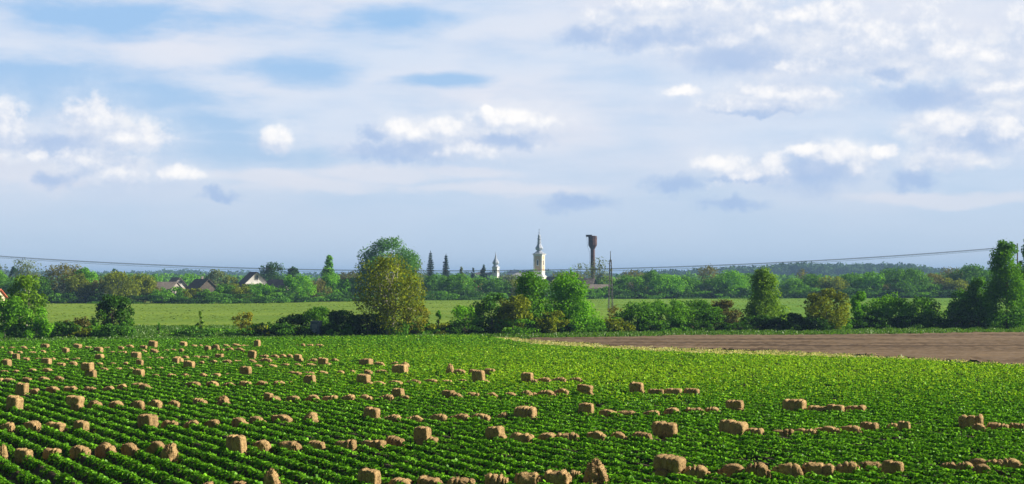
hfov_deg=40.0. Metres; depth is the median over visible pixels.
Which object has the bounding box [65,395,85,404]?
straw bale
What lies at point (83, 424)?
straw bale
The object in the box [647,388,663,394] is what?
straw bale
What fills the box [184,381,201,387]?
straw bale
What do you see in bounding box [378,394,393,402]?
straw bale
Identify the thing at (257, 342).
straw bale
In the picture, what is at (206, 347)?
straw bale
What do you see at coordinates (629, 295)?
bush
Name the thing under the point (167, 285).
village house
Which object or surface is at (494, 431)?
straw bale
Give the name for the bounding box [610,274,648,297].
broadleaf tree
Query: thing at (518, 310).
bush
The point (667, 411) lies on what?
straw bale
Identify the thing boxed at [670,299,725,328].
bush
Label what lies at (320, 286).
bush
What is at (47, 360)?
straw bale
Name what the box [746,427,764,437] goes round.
straw bale
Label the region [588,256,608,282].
bare tree
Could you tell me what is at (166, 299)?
bush
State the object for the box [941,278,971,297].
broadleaf tree
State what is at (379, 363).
straw bale
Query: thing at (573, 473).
straw bale
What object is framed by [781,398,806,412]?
straw bale
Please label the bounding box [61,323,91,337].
bush
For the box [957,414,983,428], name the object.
straw bale
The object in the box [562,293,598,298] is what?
bush
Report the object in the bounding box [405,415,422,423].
straw bale
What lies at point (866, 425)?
straw bale
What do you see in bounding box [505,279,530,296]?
bush
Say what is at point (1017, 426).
straw bale
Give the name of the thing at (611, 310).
bush
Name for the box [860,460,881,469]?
straw bale
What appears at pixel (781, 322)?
bush
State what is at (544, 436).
straw bale
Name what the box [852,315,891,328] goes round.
bush
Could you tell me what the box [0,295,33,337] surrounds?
broadleaf tree
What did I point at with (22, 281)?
broadleaf tree
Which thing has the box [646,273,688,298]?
broadleaf tree
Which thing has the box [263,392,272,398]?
straw bale
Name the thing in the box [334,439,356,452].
straw bale
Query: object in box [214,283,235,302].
bush
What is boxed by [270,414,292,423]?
straw bale
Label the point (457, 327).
bush
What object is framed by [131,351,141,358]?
straw bale
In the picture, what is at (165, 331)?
bush
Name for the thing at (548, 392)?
straw bale
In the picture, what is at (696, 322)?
bush
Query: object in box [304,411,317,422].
straw bale
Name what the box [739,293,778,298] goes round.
bush
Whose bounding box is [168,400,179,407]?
straw bale
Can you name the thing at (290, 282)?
broadleaf tree
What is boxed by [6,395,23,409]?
straw bale
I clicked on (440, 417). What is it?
straw bale
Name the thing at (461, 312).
bush
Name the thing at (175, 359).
straw bale
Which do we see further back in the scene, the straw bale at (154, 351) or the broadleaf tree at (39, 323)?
the broadleaf tree at (39, 323)
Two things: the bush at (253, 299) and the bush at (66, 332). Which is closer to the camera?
the bush at (66, 332)
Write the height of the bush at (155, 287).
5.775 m
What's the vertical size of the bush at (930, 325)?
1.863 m
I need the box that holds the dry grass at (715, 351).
[497,337,1023,366]
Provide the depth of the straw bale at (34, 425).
47.64 m
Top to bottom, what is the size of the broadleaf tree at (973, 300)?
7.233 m
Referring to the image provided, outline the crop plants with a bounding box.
[0,334,1023,483]
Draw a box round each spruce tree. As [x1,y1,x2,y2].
[425,251,433,289]
[439,255,449,281]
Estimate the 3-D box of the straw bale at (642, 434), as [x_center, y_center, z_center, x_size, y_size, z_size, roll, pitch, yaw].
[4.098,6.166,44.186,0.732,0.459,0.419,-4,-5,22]
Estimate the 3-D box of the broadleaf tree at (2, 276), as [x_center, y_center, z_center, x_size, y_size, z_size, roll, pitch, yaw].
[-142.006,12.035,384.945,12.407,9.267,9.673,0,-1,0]
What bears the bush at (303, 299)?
on the meadow
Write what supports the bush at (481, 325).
on the ground at (489, 291)
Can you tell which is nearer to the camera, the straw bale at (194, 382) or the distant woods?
the straw bale at (194, 382)
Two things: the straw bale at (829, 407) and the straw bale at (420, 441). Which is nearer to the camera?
the straw bale at (420, 441)
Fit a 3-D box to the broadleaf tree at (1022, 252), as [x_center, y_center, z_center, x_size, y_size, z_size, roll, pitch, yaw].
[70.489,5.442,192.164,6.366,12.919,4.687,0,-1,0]
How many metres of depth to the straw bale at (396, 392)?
62.34 m
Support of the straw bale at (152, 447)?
on the field at (49, 475)
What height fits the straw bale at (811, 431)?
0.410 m
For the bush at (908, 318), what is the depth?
185.15 m
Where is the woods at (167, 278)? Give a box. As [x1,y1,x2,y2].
[7,271,977,287]
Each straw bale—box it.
[0,422,14,432]
[0,444,8,458]
[2,358,11,365]
[4,377,14,382]
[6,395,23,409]
[12,353,19,359]
[14,447,32,463]
[15,382,28,395]
[22,377,31,382]
[23,420,41,432]
[29,388,38,395]
[41,358,51,363]
[42,368,51,371]
[42,447,61,459]
[45,386,59,392]
[45,421,65,432]
[53,376,64,380]
[62,347,69,352]
[62,386,77,394]
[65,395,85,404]
[68,361,77,365]
[69,445,90,459]
[70,404,83,411]
[73,344,81,348]
[73,420,89,431]
[80,362,93,370]
[83,386,95,391]
[85,370,97,378]
[87,400,102,407]
[94,347,102,351]
[95,354,104,359]
[95,442,116,457]
[102,386,114,391]
[108,400,123,408]
[116,384,126,389]
[121,443,137,457]
[130,400,144,409]
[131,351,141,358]
[132,369,144,376]
[136,359,143,364]
[136,414,158,427]
[138,384,151,390]
[146,441,164,454]
[147,399,162,409]
[148,340,157,346]
[150,349,158,352]
[160,443,178,462]
[161,420,177,428]
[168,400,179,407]
[172,357,178,363]
[179,341,186,345]
[182,419,198,427]
[183,360,194,368]
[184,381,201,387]
[193,398,207,405]
[204,345,210,350]
[204,419,220,427]
[206,381,218,386]
[211,344,218,349]
[215,354,223,357]
[216,395,230,405]
[225,434,247,455]
[231,417,248,427]
[231,481,246,483]
[239,366,251,374]
[239,381,251,386]
[247,350,256,358]
[249,415,266,423]
[252,440,272,452]
[254,340,260,346]
[256,381,267,385]
[258,358,271,362]
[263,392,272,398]
[263,467,280,483]
[265,396,280,401]
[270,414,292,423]
[278,440,302,452]
[285,395,299,401]
[288,371,301,375]
[294,354,301,360]
[303,375,316,384]
[303,394,318,401]
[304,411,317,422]
[306,440,325,450]
[318,357,327,363]
[321,395,337,400]
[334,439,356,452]
[341,394,354,400]
[356,373,370,382]
[358,467,381,483]
[359,358,373,364]
[359,394,372,399]
[359,439,385,449]
[363,406,380,418]
[364,370,372,373]
[374,362,384,366]
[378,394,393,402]
[383,414,400,423]
[386,435,404,446]
[388,477,411,483]
[389,380,402,384]
[391,363,408,373]
[392,388,405,397]
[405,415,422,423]
[406,379,420,383]
[413,426,430,441]
[416,436,438,445]
[417,475,443,483]
[423,379,437,382]
[429,414,446,423]
[441,390,454,395]
[444,392,462,398]
[446,363,453,373]
[447,476,475,483]
[449,413,469,422]
[453,369,465,374]
[468,392,478,396]
[471,413,490,420]
[472,369,485,381]
[483,472,510,483]
[484,368,494,373]
[484,392,497,398]
[485,425,505,439]
[495,412,507,418]
[505,392,517,397]
[509,432,533,442]
[513,405,537,421]
[514,471,543,483]
[520,390,532,396]
[521,372,533,380]
[524,378,537,384]
[536,377,550,383]
[537,389,555,396]
[537,432,555,440]
[544,469,571,483]
[551,377,565,382]
[554,388,568,396]
[555,432,578,442]
[568,377,582,382]
[569,470,582,481]
[577,384,592,391]
[578,390,593,396]
[578,402,593,414]
[583,457,608,483]
[586,430,606,442]
[599,409,618,416]
[610,431,627,442]
[618,410,638,415]
[628,381,643,393]
[631,431,652,439]
[643,410,659,414]
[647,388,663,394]
[649,468,682,479]
[651,420,677,437]
[653,454,685,471]
[662,433,676,439]
[663,407,678,414]
[664,388,681,396]
[683,465,709,480]
[684,388,699,396]
[685,407,703,414]
[704,407,720,413]
[714,463,744,477]
[719,418,747,437]
[725,399,743,408]
[730,408,744,411]
[744,461,770,478]
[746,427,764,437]
[771,462,803,477]
[773,429,794,437]
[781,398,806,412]
[794,428,817,436]
[802,462,834,479]
[807,405,826,412]
[814,426,841,435]
[826,404,844,412]
[834,460,859,477]
[839,425,861,435]
[844,404,865,412]
[860,421,878,432]
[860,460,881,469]
[881,459,903,477]
[885,423,897,429]
[897,421,910,431]
[940,462,955,472]
[955,461,972,472]
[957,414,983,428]
[968,458,1001,469]
[971,464,990,476]
[972,422,986,430]
[986,421,1010,429]
[997,458,1023,469]
[1009,422,1023,431]
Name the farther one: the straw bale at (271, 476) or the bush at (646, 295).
the bush at (646, 295)
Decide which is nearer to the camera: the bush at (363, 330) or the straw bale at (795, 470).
the straw bale at (795, 470)
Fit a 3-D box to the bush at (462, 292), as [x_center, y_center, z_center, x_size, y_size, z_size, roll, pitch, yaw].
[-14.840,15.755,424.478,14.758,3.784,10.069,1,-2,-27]
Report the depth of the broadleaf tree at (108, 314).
159.17 m
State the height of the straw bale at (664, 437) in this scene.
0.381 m
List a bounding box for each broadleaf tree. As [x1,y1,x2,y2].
[0,270,7,282]
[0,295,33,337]
[5,273,49,336]
[9,266,19,280]
[19,304,56,338]
[40,262,82,302]
[64,273,90,302]
[73,267,102,302]
[89,294,134,325]
[98,270,139,301]
[121,273,156,301]
[151,273,163,281]
[179,272,199,284]
[203,269,230,285]
[221,275,239,290]
[258,262,284,281]
[279,273,316,301]
[286,266,299,284]
[315,254,339,296]
[318,273,351,300]
[338,271,358,280]
[351,236,424,294]
[409,262,427,296]
[419,274,446,296]
[438,273,477,299]
[479,276,512,298]
[480,264,488,283]
[499,274,518,288]
[507,269,559,332]
[545,267,605,332]
[552,270,583,277]
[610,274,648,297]
[619,269,648,288]
[633,268,662,292]
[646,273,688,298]
[678,276,701,296]
[695,263,719,288]
[710,269,751,297]
[733,273,753,291]
[743,266,790,327]
[777,278,809,296]
[795,269,807,278]
[796,273,823,297]
[800,287,851,329]
[815,275,848,297]
[833,272,869,293]
[848,290,874,327]
[856,270,886,297]
[871,266,933,297]
[939,266,963,278]
[941,263,991,289]
[963,276,1001,326]
[977,238,1023,327]
[1009,240,1023,309]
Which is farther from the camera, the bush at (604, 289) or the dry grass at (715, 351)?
the bush at (604, 289)
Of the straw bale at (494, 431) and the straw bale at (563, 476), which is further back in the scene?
the straw bale at (494, 431)
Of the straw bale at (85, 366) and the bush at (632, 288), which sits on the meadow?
the bush at (632, 288)
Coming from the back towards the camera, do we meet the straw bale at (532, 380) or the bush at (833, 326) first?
the bush at (833, 326)
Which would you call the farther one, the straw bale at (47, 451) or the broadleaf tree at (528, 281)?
the broadleaf tree at (528, 281)
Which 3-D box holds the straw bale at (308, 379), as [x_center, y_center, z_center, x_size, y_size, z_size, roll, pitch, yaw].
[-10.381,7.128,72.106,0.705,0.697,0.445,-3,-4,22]
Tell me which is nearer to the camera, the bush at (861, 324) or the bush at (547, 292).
the bush at (861, 324)
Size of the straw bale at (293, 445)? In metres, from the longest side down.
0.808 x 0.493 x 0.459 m
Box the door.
[312,324,316,333]
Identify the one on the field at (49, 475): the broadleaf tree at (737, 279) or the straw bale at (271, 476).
the straw bale at (271, 476)
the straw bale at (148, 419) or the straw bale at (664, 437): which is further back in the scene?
the straw bale at (148, 419)
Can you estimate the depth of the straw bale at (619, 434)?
44.19 m
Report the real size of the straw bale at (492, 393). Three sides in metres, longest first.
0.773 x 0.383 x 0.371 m
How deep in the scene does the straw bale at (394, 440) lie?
42.45 m
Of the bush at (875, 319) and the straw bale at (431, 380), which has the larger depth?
the bush at (875, 319)
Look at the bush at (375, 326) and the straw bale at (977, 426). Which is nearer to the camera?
the straw bale at (977, 426)
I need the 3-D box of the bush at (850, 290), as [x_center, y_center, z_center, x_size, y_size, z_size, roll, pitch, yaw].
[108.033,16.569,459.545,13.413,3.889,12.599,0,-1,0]
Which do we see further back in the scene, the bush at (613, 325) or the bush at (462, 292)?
the bush at (462, 292)
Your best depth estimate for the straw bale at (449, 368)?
81.51 m
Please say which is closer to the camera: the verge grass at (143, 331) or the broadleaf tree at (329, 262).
the verge grass at (143, 331)
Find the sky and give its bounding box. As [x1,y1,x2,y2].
[0,0,1023,276]
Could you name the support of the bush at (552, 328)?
on the ground at (489, 291)
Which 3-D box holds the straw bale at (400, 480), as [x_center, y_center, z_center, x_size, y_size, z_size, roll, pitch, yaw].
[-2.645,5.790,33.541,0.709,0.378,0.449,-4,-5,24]
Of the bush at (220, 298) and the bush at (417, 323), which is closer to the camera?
the bush at (417, 323)
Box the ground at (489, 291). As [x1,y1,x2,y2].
[21,287,975,361]
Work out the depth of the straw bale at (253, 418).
50.01 m
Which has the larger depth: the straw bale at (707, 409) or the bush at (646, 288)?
the bush at (646, 288)
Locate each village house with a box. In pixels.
[0,289,7,300]
[153,282,182,295]
[168,277,187,288]
[185,276,215,293]
[237,272,266,289]
[263,279,291,295]
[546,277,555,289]
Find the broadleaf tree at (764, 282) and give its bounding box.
[743,266,790,327]
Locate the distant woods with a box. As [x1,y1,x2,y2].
[2,268,657,280]
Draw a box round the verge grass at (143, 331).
[0,324,1023,341]
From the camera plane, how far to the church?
897.75 m
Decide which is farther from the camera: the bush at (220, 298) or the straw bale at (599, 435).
the bush at (220, 298)
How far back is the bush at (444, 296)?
418.40 m
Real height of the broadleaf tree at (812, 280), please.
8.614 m
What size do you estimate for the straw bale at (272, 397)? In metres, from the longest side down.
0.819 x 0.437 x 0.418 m
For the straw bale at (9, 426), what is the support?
on the field at (49, 475)
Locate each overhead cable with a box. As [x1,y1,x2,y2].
[5,248,991,270]
[8,250,988,272]
[10,248,996,270]
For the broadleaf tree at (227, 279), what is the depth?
499.44 m
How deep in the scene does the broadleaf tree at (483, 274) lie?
649.50 m
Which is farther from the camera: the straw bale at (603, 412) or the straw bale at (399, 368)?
the straw bale at (399, 368)
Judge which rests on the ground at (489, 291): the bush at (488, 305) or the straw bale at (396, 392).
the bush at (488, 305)
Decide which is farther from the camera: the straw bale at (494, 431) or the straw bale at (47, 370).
the straw bale at (47, 370)
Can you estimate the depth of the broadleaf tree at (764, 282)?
183.32 m
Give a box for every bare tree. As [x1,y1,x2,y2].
[572,263,591,277]
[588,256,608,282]
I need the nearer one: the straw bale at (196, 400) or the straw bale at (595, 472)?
the straw bale at (595, 472)
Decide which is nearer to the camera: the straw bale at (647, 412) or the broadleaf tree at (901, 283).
the straw bale at (647, 412)
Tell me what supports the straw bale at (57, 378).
on the field at (49, 475)
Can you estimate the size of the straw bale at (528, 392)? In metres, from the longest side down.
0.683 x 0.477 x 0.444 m
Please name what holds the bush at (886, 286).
on the meadow
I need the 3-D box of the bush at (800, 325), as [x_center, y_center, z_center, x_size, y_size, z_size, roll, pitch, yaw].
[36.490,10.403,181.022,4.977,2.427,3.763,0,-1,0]
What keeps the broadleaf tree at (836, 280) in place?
on the meadow
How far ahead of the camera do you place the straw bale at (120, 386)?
67.92 m
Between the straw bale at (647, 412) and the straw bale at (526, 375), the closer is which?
the straw bale at (647, 412)
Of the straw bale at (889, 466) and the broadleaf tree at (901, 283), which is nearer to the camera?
the straw bale at (889, 466)
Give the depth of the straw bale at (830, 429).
46.02 m
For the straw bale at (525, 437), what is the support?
on the field at (49, 475)
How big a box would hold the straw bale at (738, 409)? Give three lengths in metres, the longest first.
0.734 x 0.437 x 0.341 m
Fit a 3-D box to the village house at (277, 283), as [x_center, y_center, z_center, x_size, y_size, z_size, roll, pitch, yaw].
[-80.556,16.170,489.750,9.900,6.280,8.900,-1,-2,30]
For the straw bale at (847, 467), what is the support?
on the field at (49, 475)
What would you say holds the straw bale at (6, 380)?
on the field at (49, 475)
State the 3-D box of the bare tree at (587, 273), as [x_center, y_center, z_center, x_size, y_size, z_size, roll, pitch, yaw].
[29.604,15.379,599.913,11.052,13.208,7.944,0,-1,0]
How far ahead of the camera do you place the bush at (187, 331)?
155.69 m
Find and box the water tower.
[586,235,596,277]
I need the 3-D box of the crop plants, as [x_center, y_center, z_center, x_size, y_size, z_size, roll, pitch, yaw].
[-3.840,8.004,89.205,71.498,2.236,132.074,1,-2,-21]
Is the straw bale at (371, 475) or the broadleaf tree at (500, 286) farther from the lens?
the broadleaf tree at (500, 286)
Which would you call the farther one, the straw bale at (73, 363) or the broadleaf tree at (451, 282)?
the broadleaf tree at (451, 282)
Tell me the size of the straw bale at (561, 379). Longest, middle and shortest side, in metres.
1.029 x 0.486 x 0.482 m
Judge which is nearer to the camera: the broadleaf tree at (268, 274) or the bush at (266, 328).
the bush at (266, 328)
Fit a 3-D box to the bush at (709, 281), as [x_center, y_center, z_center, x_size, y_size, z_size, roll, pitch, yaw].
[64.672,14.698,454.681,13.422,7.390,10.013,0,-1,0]
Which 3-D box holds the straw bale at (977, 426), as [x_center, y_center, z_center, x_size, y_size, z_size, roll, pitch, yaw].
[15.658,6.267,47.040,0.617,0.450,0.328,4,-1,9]
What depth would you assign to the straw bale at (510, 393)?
63.11 m
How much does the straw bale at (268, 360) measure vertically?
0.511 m
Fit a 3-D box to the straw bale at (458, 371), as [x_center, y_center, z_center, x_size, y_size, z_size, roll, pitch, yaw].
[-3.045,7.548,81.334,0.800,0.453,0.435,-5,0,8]
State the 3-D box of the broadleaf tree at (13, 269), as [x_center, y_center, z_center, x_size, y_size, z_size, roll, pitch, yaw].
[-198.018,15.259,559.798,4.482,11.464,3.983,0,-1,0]
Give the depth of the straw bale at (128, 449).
40.27 m
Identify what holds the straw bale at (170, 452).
on the field at (49, 475)
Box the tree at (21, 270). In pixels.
[7,258,44,281]
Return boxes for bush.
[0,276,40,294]
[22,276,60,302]
[29,292,71,302]
[50,328,75,337]
[51,321,80,335]
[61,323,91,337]
[63,292,102,303]
[63,316,90,336]
[80,322,121,336]
[85,324,103,336]
[87,294,124,303]
[90,279,107,300]
[92,323,132,336]
[119,321,135,336]
[127,295,164,303]
[139,284,161,301]
[147,292,187,301]
[149,287,175,302]
[153,330,183,336]
[167,286,185,302]
[168,293,216,303]
[169,325,218,336]
[182,288,202,302]
[197,289,218,302]
[198,293,244,303]
[206,328,230,336]
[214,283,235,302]
[225,283,260,299]
[225,293,272,303]
[227,328,262,335]
[231,312,252,333]
[243,325,276,335]
[244,283,277,300]
[249,322,278,335]
[251,292,290,302]
[263,287,296,302]
[263,313,310,335]
[267,322,296,335]
[292,293,317,302]
[299,326,326,335]
[301,306,334,328]
[303,279,332,297]
[314,292,351,301]
[320,309,363,333]
[321,321,355,335]
[331,290,377,300]
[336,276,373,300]
[351,313,390,334]
[354,326,370,334]
[376,320,409,334]
[399,304,430,334]
[406,322,433,333]
[412,322,451,333]
[416,290,460,299]
[427,323,451,334]
[439,288,483,299]
[445,319,490,333]
[449,305,483,332]
[464,323,495,333]
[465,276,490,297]
[469,292,505,331]
[469,292,510,299]
[492,294,532,333]
[495,318,538,333]
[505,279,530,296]
[532,310,569,332]
[538,279,553,296]
[538,290,560,298]
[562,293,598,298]
[565,316,605,332]
[565,324,593,332]
[582,292,616,298]
[588,288,604,298]
[595,276,616,283]
[596,286,623,298]
[597,323,612,331]
[601,317,631,330]
[604,318,635,331]
[606,305,620,319]
[607,290,640,298]
[609,300,663,329]
[610,279,634,297]
[619,321,650,330]
[627,289,672,298]
[635,298,698,329]
[637,320,670,331]
[638,287,676,298]
[655,291,701,298]
[662,319,692,330]
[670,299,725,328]
[682,320,713,330]
[683,291,729,298]
[692,276,731,298]
[701,320,732,330]
[708,299,743,328]
[713,288,752,296]
[716,322,751,330]
[733,315,779,328]
[738,318,772,329]
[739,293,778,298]
[760,321,792,329]
[765,312,807,329]
[773,290,808,298]
[780,315,809,329]
[789,287,836,297]
[795,317,828,330]
[798,313,832,328]
[828,318,852,328]
[832,287,862,297]
[843,290,895,297]
[843,318,871,328]
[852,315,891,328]
[858,315,890,327]
[864,292,915,327]
[868,282,899,297]
[875,289,917,297]
[887,315,929,328]
[889,318,907,327]
[894,295,950,327]
[901,290,946,297]
[909,317,934,327]
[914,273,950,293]
[916,283,950,297]
[924,317,953,327]
[926,288,961,297]
[936,308,973,326]
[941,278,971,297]
[946,288,968,325]
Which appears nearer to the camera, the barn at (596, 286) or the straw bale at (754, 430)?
the straw bale at (754, 430)
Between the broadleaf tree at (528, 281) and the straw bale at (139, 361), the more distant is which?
the broadleaf tree at (528, 281)
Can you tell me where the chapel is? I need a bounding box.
[475,253,499,277]
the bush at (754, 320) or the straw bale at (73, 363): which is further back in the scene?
the bush at (754, 320)
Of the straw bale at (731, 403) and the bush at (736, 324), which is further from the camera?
the bush at (736, 324)
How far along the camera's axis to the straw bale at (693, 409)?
54.23 m
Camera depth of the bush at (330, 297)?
393.15 m
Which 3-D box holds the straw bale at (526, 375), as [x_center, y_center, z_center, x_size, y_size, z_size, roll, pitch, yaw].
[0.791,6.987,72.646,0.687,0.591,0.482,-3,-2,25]
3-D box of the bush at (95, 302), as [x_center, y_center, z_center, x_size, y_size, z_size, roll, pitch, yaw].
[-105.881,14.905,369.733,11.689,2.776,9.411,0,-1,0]
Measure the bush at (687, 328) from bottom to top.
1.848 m
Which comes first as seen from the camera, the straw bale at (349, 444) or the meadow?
the straw bale at (349, 444)
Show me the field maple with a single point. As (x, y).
(388, 307)
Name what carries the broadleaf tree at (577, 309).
on the ground at (489, 291)
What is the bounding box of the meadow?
[0,297,1020,325]
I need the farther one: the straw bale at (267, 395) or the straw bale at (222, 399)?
the straw bale at (267, 395)
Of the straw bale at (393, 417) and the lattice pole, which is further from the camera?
the lattice pole
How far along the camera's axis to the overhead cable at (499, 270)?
249.94 m
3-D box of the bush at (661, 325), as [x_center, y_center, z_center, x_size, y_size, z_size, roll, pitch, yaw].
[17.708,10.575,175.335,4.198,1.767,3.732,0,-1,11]
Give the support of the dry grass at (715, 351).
on the ground at (489, 291)
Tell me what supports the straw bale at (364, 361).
on the field at (49, 475)
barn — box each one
[568,278,595,289]
[588,284,607,294]
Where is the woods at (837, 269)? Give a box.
[621,261,989,277]
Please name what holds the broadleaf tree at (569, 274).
on the ground at (489, 291)
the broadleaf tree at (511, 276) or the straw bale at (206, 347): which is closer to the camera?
the straw bale at (206, 347)
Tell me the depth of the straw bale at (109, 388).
66.74 m
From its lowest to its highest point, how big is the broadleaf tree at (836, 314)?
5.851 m
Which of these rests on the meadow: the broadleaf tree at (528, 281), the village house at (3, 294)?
the village house at (3, 294)
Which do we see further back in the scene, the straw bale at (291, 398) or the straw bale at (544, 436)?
the straw bale at (291, 398)
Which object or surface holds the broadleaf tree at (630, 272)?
on the ground at (489, 291)
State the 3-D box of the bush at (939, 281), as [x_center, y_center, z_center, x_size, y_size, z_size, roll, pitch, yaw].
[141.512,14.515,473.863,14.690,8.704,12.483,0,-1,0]
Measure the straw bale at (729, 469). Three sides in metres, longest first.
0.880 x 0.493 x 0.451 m
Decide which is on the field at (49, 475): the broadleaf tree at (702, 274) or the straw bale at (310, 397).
the straw bale at (310, 397)
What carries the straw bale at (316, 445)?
on the field at (49, 475)
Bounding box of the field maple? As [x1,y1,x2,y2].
[348,254,428,334]
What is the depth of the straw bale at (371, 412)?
51.30 m
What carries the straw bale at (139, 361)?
on the field at (49, 475)
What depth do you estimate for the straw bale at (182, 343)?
124.47 m
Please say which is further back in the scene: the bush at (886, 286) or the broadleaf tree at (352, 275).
the broadleaf tree at (352, 275)
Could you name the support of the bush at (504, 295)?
on the meadow
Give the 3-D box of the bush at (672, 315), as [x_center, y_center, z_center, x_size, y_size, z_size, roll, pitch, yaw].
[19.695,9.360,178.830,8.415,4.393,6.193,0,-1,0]
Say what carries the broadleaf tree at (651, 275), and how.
on the meadow
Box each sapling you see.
[155,322,160,334]
[195,310,204,333]
[435,310,441,325]
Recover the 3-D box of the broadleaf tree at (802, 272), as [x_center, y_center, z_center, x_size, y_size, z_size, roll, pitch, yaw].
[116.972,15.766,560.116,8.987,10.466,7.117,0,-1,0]
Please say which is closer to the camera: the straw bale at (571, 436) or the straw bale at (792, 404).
the straw bale at (571, 436)
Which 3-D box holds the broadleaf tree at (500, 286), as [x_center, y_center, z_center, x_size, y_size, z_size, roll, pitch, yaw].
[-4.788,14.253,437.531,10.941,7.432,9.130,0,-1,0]
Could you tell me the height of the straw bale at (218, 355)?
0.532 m
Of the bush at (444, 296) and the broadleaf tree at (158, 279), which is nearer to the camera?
the bush at (444, 296)
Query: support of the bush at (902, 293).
on the meadow
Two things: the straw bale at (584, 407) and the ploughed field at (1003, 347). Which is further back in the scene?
the ploughed field at (1003, 347)
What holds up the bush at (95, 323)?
on the ground at (489, 291)
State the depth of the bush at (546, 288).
445.87 m
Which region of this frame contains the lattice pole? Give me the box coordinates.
[608,251,613,308]
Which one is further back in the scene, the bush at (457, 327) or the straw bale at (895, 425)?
the bush at (457, 327)
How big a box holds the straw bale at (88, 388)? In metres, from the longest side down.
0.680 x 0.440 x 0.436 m
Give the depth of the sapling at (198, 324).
158.93 m
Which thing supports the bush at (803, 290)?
on the meadow
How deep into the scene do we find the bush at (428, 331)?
163.47 m
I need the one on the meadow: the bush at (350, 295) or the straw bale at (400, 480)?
the bush at (350, 295)
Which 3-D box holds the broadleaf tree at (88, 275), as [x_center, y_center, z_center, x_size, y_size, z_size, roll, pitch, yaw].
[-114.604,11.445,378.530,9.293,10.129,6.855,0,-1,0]
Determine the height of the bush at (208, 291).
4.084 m
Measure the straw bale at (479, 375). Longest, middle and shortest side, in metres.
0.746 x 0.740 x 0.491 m
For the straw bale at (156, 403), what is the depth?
56.94 m
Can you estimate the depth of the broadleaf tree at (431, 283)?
432.75 m
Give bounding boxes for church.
[504,232,546,286]
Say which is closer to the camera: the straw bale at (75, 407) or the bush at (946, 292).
the straw bale at (75, 407)
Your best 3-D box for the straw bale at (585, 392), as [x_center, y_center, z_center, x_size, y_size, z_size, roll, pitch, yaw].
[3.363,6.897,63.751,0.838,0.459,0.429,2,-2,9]
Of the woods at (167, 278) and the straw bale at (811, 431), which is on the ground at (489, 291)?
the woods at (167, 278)
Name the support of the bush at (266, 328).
on the ground at (489, 291)
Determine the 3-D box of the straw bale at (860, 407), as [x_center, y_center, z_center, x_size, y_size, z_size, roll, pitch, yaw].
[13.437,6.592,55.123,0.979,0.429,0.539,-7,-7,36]
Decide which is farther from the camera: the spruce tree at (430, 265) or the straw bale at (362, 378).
the spruce tree at (430, 265)
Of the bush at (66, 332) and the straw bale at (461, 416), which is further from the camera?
the bush at (66, 332)
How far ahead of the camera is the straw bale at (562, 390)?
63.62 m
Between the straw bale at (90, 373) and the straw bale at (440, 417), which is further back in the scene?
the straw bale at (90, 373)
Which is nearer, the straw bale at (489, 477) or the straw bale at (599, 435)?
the straw bale at (489, 477)
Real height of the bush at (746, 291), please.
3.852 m
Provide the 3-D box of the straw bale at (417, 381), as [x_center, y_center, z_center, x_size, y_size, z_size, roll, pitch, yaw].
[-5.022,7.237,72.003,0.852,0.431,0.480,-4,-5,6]
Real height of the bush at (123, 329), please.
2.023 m
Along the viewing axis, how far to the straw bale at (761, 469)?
35.11 m
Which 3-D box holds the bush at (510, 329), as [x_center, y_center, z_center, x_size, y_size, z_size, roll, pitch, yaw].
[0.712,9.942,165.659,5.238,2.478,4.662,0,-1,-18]
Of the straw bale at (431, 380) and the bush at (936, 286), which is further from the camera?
the bush at (936, 286)
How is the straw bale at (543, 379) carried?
on the field at (49, 475)
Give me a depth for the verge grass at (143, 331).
167.89 m
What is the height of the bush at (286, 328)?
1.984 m
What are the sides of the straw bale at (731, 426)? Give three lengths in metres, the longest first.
1.103 x 0.717 x 0.594 m
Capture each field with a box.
[0,336,1023,483]
[527,332,1023,363]
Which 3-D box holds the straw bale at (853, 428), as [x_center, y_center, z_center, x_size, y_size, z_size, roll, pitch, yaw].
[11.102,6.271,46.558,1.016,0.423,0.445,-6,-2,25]
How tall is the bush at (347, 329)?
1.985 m
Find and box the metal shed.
[310,321,322,333]
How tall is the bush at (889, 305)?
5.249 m
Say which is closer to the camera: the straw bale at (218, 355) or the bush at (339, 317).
the straw bale at (218, 355)
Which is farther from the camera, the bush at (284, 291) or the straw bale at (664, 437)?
the bush at (284, 291)
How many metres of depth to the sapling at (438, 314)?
165.75 m
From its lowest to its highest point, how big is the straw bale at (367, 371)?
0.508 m
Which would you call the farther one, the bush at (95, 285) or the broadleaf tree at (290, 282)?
the broadleaf tree at (290, 282)
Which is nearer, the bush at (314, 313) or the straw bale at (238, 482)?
the straw bale at (238, 482)
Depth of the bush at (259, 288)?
380.54 m
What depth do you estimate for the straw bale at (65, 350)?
110.07 m
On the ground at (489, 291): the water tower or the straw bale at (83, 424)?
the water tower

